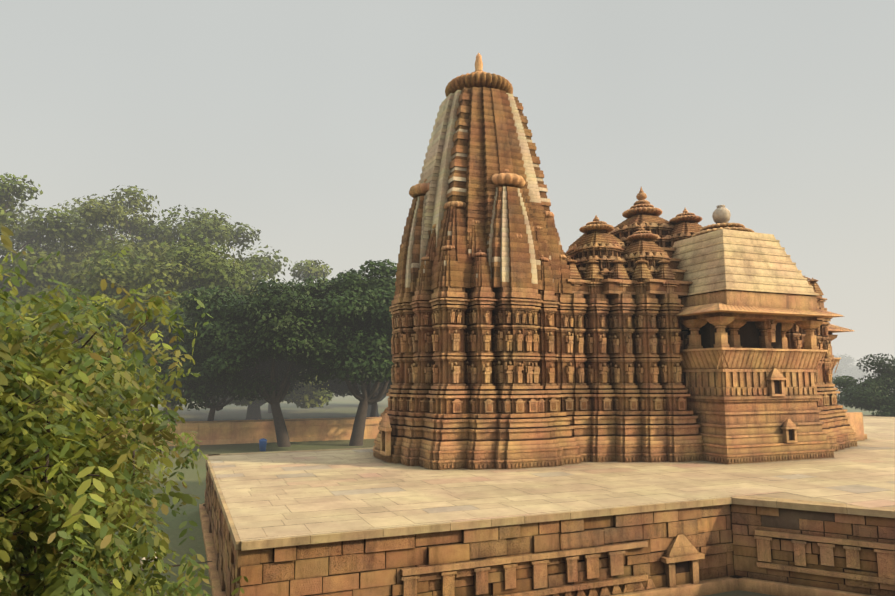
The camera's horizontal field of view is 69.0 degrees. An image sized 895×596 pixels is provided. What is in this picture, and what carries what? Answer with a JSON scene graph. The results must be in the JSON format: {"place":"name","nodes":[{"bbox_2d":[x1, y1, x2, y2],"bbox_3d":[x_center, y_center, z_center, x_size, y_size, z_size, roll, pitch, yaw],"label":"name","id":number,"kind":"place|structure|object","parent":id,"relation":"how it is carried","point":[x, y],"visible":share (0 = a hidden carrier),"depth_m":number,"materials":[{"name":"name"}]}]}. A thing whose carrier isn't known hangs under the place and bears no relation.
{"place":"outdoors","nodes":[
{"label":"outdoors","id":0,"kind":"place"},
{"bbox_2d":[0,0,894,378],"label":"sky","id":1,"kind":"structure","parent":0,"point":[308,124],"materials":[{"name":"grey"}]},
{"bbox_2d":[42,379,890,595],"bbox_3d":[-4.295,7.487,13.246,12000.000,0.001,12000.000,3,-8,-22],"label":"ground","id":2,"kind":"structure","parent":0,"point":[342,407],"depth_m":50.68,"materials":[{"name":"green plant"}]},
{"bbox_2d":[0,173,85,310],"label":"tree","id":3,"kind":"object","parent":2,"relation":"on","point":[7,190],"depth_m":85.03,"materials":[{"name":"green plant"}]},
{"bbox_2d":[7,304,132,411],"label":"tree","id":4,"kind":"object","parent":2,"relation":"on","point":[68,337],"depth_m":68.68,"materials":[{"name":"green plant"}]},
{"bbox_2d":[0,194,173,290],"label":"tree","id":5,"kind":"object","parent":2,"relation":"on","point":[62,207],"depth_m":119.53,"materials":[{"name":"green plant"}]},
{"bbox_2d":[0,224,247,595],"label":"bush","id":6,"kind":"object","parent":2,"relation":"on","point":[79,527],"depth_m":5.05,"materials":[{"name":"green plant"}]},
{"bbox_2d":[96,561,211,582],"bbox_3d":[-3.514,3.121,7.200,1.718,0.224,0.144,4,-8,-29],"label":"branch","id":7,"kind":"object","parent":6,"relation":"attached to","point":[179,565],"visible":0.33,"depth_m":7.45,"materials":[{"name":"brown wood"}]},
{"bbox_2d":[16,233,285,421],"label":"tree","id":8,"kind":"object","parent":2,"relation":"on","point":[211,265],"depth_m":69.71,"materials":[{"name":"green plant"}]},
{"bbox_2d":[18,185,292,418],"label":"tree","id":9,"kind":"object","parent":2,"relation":"on","point":[156,235],"depth_m":93.10,"materials":[{"name":"green plant"}]},
{"bbox_2d":[132,293,304,420],"bbox_3d":[-20.935,6.583,60.657,16.327,13.988,17.851,3,-8,-22],"label":"tree","id":10,"kind":"object","parent":2,"relation":"on","point":[198,390],"depth_m":55.00,"materials":[{"name":"green plant"}]},
{"bbox_2d":[118,417,381,446],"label":"boundary wall","id":11,"kind":"structure","parent":2,"relation":"on","point":[248,431],"depth_m":59.37,"materials":[{"name":"stone"}]},
{"bbox_2d":[162,278,339,446],"bbox_3d":[-15.807,5.967,56.003,16.224,14.304,16.632,3,-8,-22],"label":"tree","id":12,"kind":"object","parent":2,"relation":"on","point":[265,326],"depth_m":51.58,"materials":[{"name":"green plant"}]},
{"bbox_2d":[259,438,266,450],"bbox_3d":[-14.863,11.811,52.452,0.670,1.000,0.653,3,-8,-22],"label":"waste bin","id":13,"kind":"object","parent":2,"relation":"on","point":[262,443],"visible":1,"depth_m":52.22,"materials":[{"name":"blue plastic"}]},
{"bbox_2d":[209,369,333,419],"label":"tree","id":14,"kind":"object","parent":2,"relation":"on","point":[308,396],"depth_m":83.49,"materials":[{"name":"green plant"}]},
{"bbox_2d":[239,257,332,412],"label":"tree","id":15,"kind":"object","parent":2,"relation":"on","point":[308,269],"depth_m":110.81,"materials":[{"name":"green plant"}]},
{"bbox_2d":[280,259,396,445],"bbox_3d":[-7.059,4.896,57.688,17.189,16.763,16.230,3,-8,-22],"label":"tree","id":16,"kind":"object","parent":2,"relation":"on","point":[365,304],"depth_m":53.14,"materials":[{"name":"green plant"}]},
{"bbox_2d":[312,357,392,416],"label":"tree","id":17,"kind":"object","parent":2,"relation":"on","point":[341,388],"depth_m":68.84,"materials":[{"name":"green plant"}]},
{"bbox_2d":[327,379,385,416],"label":"tree","id":18,"kind":"object","parent":2,"relation":"on","point":[369,408],"depth_m":97.99,"materials":[{"name":"green plant"}]},
{"bbox_2d":[199,447,894,595],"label":"platform walls","id":19,"kind":"structure","parent":2,"relation":"on","point":[772,546],"depth_m":16.72,"materials":[{"name":"stone"}]},
{"bbox_2d":[208,415,894,540],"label":"platform paving","id":20,"kind":"structure","parent":19,"relation":"on","point":[279,495],"depth_m":20.38,"materials":[{"name":"stone"}]},
{"bbox_2d":[373,53,866,469],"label":"temple","id":21,"kind":"structure","parent":20,"relation":"on","point":[642,332],"depth_m":27.31,"materials":[{"name":"stone"}]},
{"bbox_2d":[832,368,841,378],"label":"tree","id":22,"kind":"object","parent":2,"relation":"on","point":[839,371],"visible":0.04,"depth_m":391.45,"materials":[{"name":"grey"}]},
{"bbox_2d":[834,353,871,381],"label":"tree","id":23,"kind":"object","parent":2,"relation":"on","point":[844,362],"depth_m":446.69,"materials":[{"name":"grey"}]},
{"bbox_2d":[832,353,894,416],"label":"tree","id":24,"kind":"object","parent":2,"relation":"on","point":[869,393],"depth_m":60.67,"materials":[{"name":"green plant"}]}
]}

